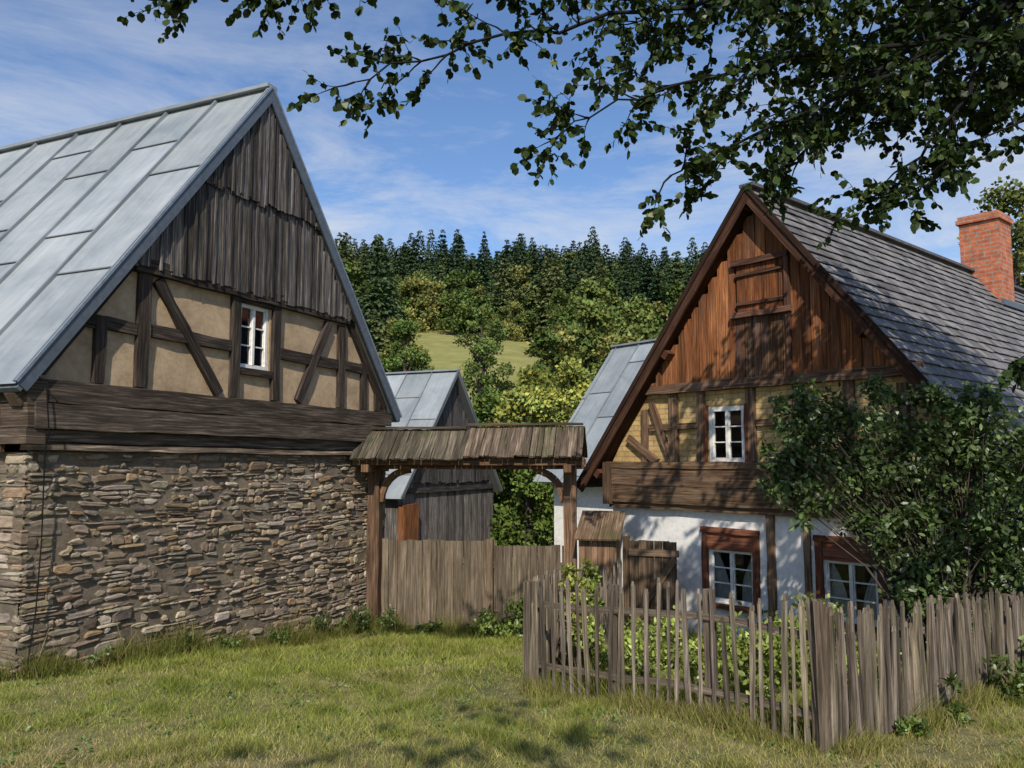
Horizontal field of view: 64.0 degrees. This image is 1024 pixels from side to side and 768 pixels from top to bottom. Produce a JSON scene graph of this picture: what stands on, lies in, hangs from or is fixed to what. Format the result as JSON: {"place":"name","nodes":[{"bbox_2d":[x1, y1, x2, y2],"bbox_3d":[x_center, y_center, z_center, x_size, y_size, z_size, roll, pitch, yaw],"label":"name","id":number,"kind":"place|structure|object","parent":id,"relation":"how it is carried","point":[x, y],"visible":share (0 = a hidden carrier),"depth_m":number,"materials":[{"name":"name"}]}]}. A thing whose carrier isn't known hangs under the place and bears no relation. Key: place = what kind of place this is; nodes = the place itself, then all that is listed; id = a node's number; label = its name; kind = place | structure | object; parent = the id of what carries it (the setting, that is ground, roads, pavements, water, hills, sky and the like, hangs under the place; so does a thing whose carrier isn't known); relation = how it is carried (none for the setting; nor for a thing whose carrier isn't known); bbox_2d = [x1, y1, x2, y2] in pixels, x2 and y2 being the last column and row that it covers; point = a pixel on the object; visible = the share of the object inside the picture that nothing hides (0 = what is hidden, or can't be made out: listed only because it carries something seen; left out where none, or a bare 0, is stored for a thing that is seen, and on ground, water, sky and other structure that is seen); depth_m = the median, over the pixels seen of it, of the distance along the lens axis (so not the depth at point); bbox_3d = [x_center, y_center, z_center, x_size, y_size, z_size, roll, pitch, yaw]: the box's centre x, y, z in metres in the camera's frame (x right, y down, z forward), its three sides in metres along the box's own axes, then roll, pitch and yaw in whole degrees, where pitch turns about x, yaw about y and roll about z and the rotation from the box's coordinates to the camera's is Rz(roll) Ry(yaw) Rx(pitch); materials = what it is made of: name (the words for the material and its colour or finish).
{"place":"outdoors","nodes":[
{"label":"outdoors","id":0,"kind":"place"},
{"bbox_2d":[0,325,1023,767],"bbox_3d":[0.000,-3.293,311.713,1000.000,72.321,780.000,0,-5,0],"label":"ground","id":1,"kind":"structure","parent":0,"point":[444,351],"depth_m":6.36,"materials":[{"name":"green plant"}]},
{"bbox_2d":[0,82,401,679],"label":"stone barn","id":2,"kind":"structure","parent":1,"relation":"on","point":[198,401],"depth_m":10.57,"materials":[{"name":"stone"}]},
{"bbox_2d":[240,303,267,370],"bbox_3d":[-3.931,-0.637,11.570,0.736,1.480,1.180,-2,-6,24],"label":"window","id":3,"kind":"structure","parent":2,"relation":"in","point":[264,319],"depth_m":11.56,"materials":[{"name":"white paint"}]},
{"bbox_2d":[85,602,398,668],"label":"wall weeds","id":4,"kind":"object","parent":1,"relation":"on","point":[388,617],"depth_m":12.15,"materials":[{"name":"green plant"}]},
{"bbox_2d":[380,318,432,371],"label":"deciduous tree","id":5,"kind":"object","parent":1,"relation":"on","point":[401,362],"visible":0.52,"depth_m":60.20,"materials":[{"name":"green plant"}]},
{"bbox_2d":[385,369,502,577],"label":"wooden barn","id":6,"kind":"structure","parent":1,"relation":"on","point":[442,504],"depth_m":24.69,"materials":[{"name":"grey wood"}]},
{"bbox_2d":[350,422,587,623],"bbox_3d":[-0.671,2.555,13.286,3.743,3.842,1.298,-1,-5,9],"label":"roofed gateway","id":7,"kind":"object","parent":1,"relation":"on","point":[541,448],"visible":0.97,"depth_m":13.15,"materials":[{"name":"brown wood"}]},
{"bbox_2d":[381,538,563,629],"bbox_3d":[-0.642,3.518,13.266,3.133,2.013,0.270,-1,-5,9],"label":"board fence","id":8,"kind":"object","parent":1,"relation":"on","point":[494,580],"visible":0.53,"depth_m":13.37,"materials":[{"name":"brown wood"}]},
{"bbox_2d":[453,302,514,422],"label":"deciduous tree","id":9,"kind":"object","parent":1,"relation":"on","point":[487,341],"visible":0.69,"depth_m":62.36,"materials":[{"name":"green plant"}]},
{"bbox_2d":[409,590,565,639],"bbox_3d":[0.034,3.434,12.100,1.628,1.032,3.366,4,-7,-39],"label":"nettle patch","id":10,"kind":"object","parent":1,"relation":"on","point":[515,624],"visible":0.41,"depth_m":12.44,"materials":[{"name":"green plant"}]},
{"bbox_2d":[472,386,517,507],"bbox_3d":[-0.967,3.640,39.502,4.399,7.203,4.280,2,-6,-22],"label":"deciduous tree","id":11,"kind":"object","parent":1,"relation":"on","point":[487,399],"visible":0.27,"depth_m":39.34,"materials":[{"name":"green plant"}]},
{"bbox_2d":[0,657,1023,767],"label":"lawn weeds","id":12,"kind":"object","parent":1,"relation":"on","point":[4,761],"visible":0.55,"depth_m":6.37,"materials":[{"name":"green plant"}]},
{"bbox_2d":[493,472,546,548],"bbox_3d":[-0.397,4.433,29.655,3.045,3.873,2.910,-3,-6,27],"label":"deciduous tree","id":13,"kind":"object","parent":1,"relation":"on","point":[509,488],"visible":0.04,"depth_m":29.31,"materials":[{"name":"green plant"}]},
{"bbox_2d":[489,421,553,554],"bbox_3d":[0.729,3.675,27.742,3.401,4.909,3.795,3,-6,-30],"label":"deciduous tree","id":14,"kind":"object","parent":1,"relation":"on","point":[539,528],"visible":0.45,"depth_m":27.45,"materials":[{"name":"green plant"}]},
{"bbox_2d":[487,364,560,515],"bbox_3d":[1.178,3.122,38.106,4.931,8.023,4.664,1,-5,-7],"label":"deciduous tree","id":15,"kind":"object","parent":1,"relation":"on","point":[536,392],"visible":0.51,"depth_m":37.30,"materials":[{"name":"green plant"}]},
{"bbox_2d":[117,0,1023,392],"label":"alder tree","id":16,"kind":"object","parent":1,"relation":"on","point":[981,32],"visible":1,"depth_m":6.33,"materials":[{"name":"green plant"}]},
{"bbox_2d":[552,356,590,426],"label":"deciduous tree","id":17,"kind":"object","parent":1,"relation":"on","point":[572,379],"visible":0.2,"depth_m":41.87,"materials":[{"name":"green plant"}]},
{"bbox_2d":[555,557,607,676],"bbox_3d":[0.656,2.307,8.211,0.598,1.156,0.648,4,-7,-38],"label":"climbing shrub","id":18,"kind":"object","parent":1,"relation":"on","point":[569,573],"visible":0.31,"depth_m":8.14,"materials":[{"name":"green plant"}]},
{"bbox_2d":[563,359,605,416],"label":"deciduous tree","id":19,"kind":"object","parent":1,"relation":"on","point":[589,376],"visible":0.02,"depth_m":45.41,"materials":[{"name":"green plant"}]},
{"bbox_2d":[533,338,656,573],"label":"outbuilding","id":20,"kind":"structure","parent":1,"relation":"on","point":[601,400],"depth_m":22.34,"materials":[{"name":"metal"}]},
{"bbox_2d":[574,510,625,627],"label":"garden shed","id":21,"kind":"structure","parent":1,"relation":"on","point":[598,534],"depth_m":12.63,"materials":[{"name":"brown wood"}]},
{"bbox_2d":[622,536,680,634],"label":"wooden gate","id":22,"kind":"structure","parent":1,"relation":"on","point":[644,561],"depth_m":12.24,"materials":[{"name":"brown wood"}]},
{"bbox_2d":[333,226,1020,422],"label":"forest","id":23,"kind":"object","parent":1,"relation":"on","point":[591,306],"visible":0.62,"depth_m":127.64,"materials":[{"name":"green plant"}]},
{"bbox_2d":[565,565,909,698],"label":"garden plants","id":24,"kind":"object","parent":1,"relation":"on","point":[592,585],"visible":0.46,"depth_m":7.69,"materials":[{"name":"green plant"}]},
{"bbox_2d":[523,559,1023,754],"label":"picket fence","id":25,"kind":"object","parent":1,"relation":"on","point":[544,619],"visible":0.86,"depth_m":6.43,"materials":[{"name":"brown wood"}]},
{"bbox_2d":[626,361,923,622],"bbox_3d":[3.506,1.959,11.812,0.142,4.152,4.840,5,-7,-41],"label":"timber frame","id":26,"kind":"object","parent":1,"relation":"on","point":[847,377],"visible":0.67,"depth_m":11.92,"materials":[{"name":"brown wood"}]},
{"bbox_2d":[613,213,951,493],"bbox_3d":[3.710,-0.431,11.997,0.160,4.630,5.900,5,-7,-41],"label":"brick infill","id":27,"kind":"object","parent":26,"relation":"in","point":[628,452],"visible":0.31,"depth_m":12.46,"materials":[{"name":"beige paint"}]},
{"bbox_2d":[700,403,886,632],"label":"window surrounds","id":28,"kind":"object","parent":26,"relation":"attached to","point":[737,540],"visible":0.69,"depth_m":11.80,"materials":[{"name":"brown wood"}]},
{"bbox_2d":[709,549,752,605],"bbox_3d":[3.522,2.868,12.357,0.736,1.370,1.380,5,-7,-41],"label":"window","id":29,"kind":"structure","parent":28,"relation":"in","point":[730,571],"depth_m":12.36,"materials":[{"name":"white paint"}]},
{"bbox_2d":[824,560,878,624],"bbox_3d":[4.724,2.737,10.977,0.736,1.370,1.350,5,-7,-41],"label":"window","id":30,"kind":"structure","parent":28,"relation":"in","point":[854,583],"depth_m":10.98,"materials":[{"name":"glass"}]},
{"bbox_2d":[586,181,1023,486],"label":"slate roof","id":31,"kind":"structure","parent":26,"relation":"on","point":[947,320],"depth_m":12.64,"materials":[{"name":"grey stone"}]},
{"bbox_2d":[650,213,891,386],"bbox_3d":[3.532,-1.300,12.019,0.046,2.521,4.011,5,-7,-41],"label":"gable boarding","id":32,"kind":"object","parent":31,"relation":"attached to","point":[715,341],"visible":0.88,"depth_m":11.92,"materials":[{"name":"brown wood"}]},
{"bbox_2d":[729,250,792,375],"bbox_3d":[3.592,-0.973,11.852,0.102,1.795,0.992,5,-7,-41],"label":"loft hatch","id":33,"kind":"object","parent":32,"relation":"attached to","point":[786,308],"visible":0.99,"depth_m":11.64,"materials":[{"name":"brown wood"}]},
{"bbox_2d":[577,186,1018,494],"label":"verge boards","id":34,"kind":"object","parent":31,"relation":"attached to","point":[744,205],"visible":0.72,"depth_m":12.34,"materials":[{"name":"brown wood"}]},
{"bbox_2d":[955,210,1014,304],"bbox_3d":[10.122,-2.315,17.464,0.853,2.523,0.857,5,-7,-41],"label":"chimney","id":35,"kind":"object","parent":31,"relation":"on","point":[985,246],"visible":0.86,"depth_m":17.21,"materials":[{"name":"red brick"}]},
{"bbox_2d":[613,490,1023,653],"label":"whitewashed wall","id":36,"kind":"structure","parent":1,"relation":"on","point":[681,528],"depth_m":12.28,"materials":[{"name":"white paint"}]},
{"bbox_2d":[602,461,991,524],"bbox_3d":[3.584,1.492,11.729,0.278,0.766,5.943,5,-7,-41],"label":"log band","id":37,"kind":"object","parent":36,"relation":"attached to","point":[643,484],"visible":0.52,"depth_m":12.52,"materials":[{"name":"brown wood"}]},
{"bbox_2d":[751,370,1023,666],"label":"elder bush","id":38,"kind":"object","parent":1,"relation":"on","point":[935,564],"visible":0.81,"depth_m":8.56,"materials":[{"name":"green plant"}]},
{"bbox_2d":[895,635,1023,737],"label":"fern patch","id":39,"kind":"object","parent":1,"relation":"on","point":[957,706],"visible":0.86,"depth_m":6.79,"materials":[{"name":"green plant"}]},
{"bbox_2d":[957,175,1023,287],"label":"deciduous tree","id":40,"kind":"object","parent":1,"relation":"on","point":[1014,197],"visible":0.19,"depth_m":33.64,"materials":[{"name":"green plant"}]},
{"bbox_2d":[1011,219,1023,282],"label":"deciduous tree","id":41,"kind":"object","parent":1,"relation":"on","point":[1022,253],"visible":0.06,"depth_m":37.38,"materials":[{"name":"green plant"}]},
{"bbox_2d":[0,0,1023,273],"label":"sky","id":42,"kind":"structure","parent":0,"point":[446,160],"materials":[{"name":"blue"}]},
{"bbox_2d":[709,406,744,461],"bbox_3d":[3.499,0.776,12.536,0.736,1.430,1.240,5,-7,-41],"label":"window","id":43,"kind":"structure","parent":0,"point":[732,442],"depth_m":12.50,"materials":[{"name":"white wood"}]},
{"bbox_2d":[1001,298,1023,311],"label":"chimney flashing","id":44,"kind":"object","parent":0,"point":[1011,304],"visible":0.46,"depth_m":16.98,"materials":[{"name":"grey metal"}]}
]}

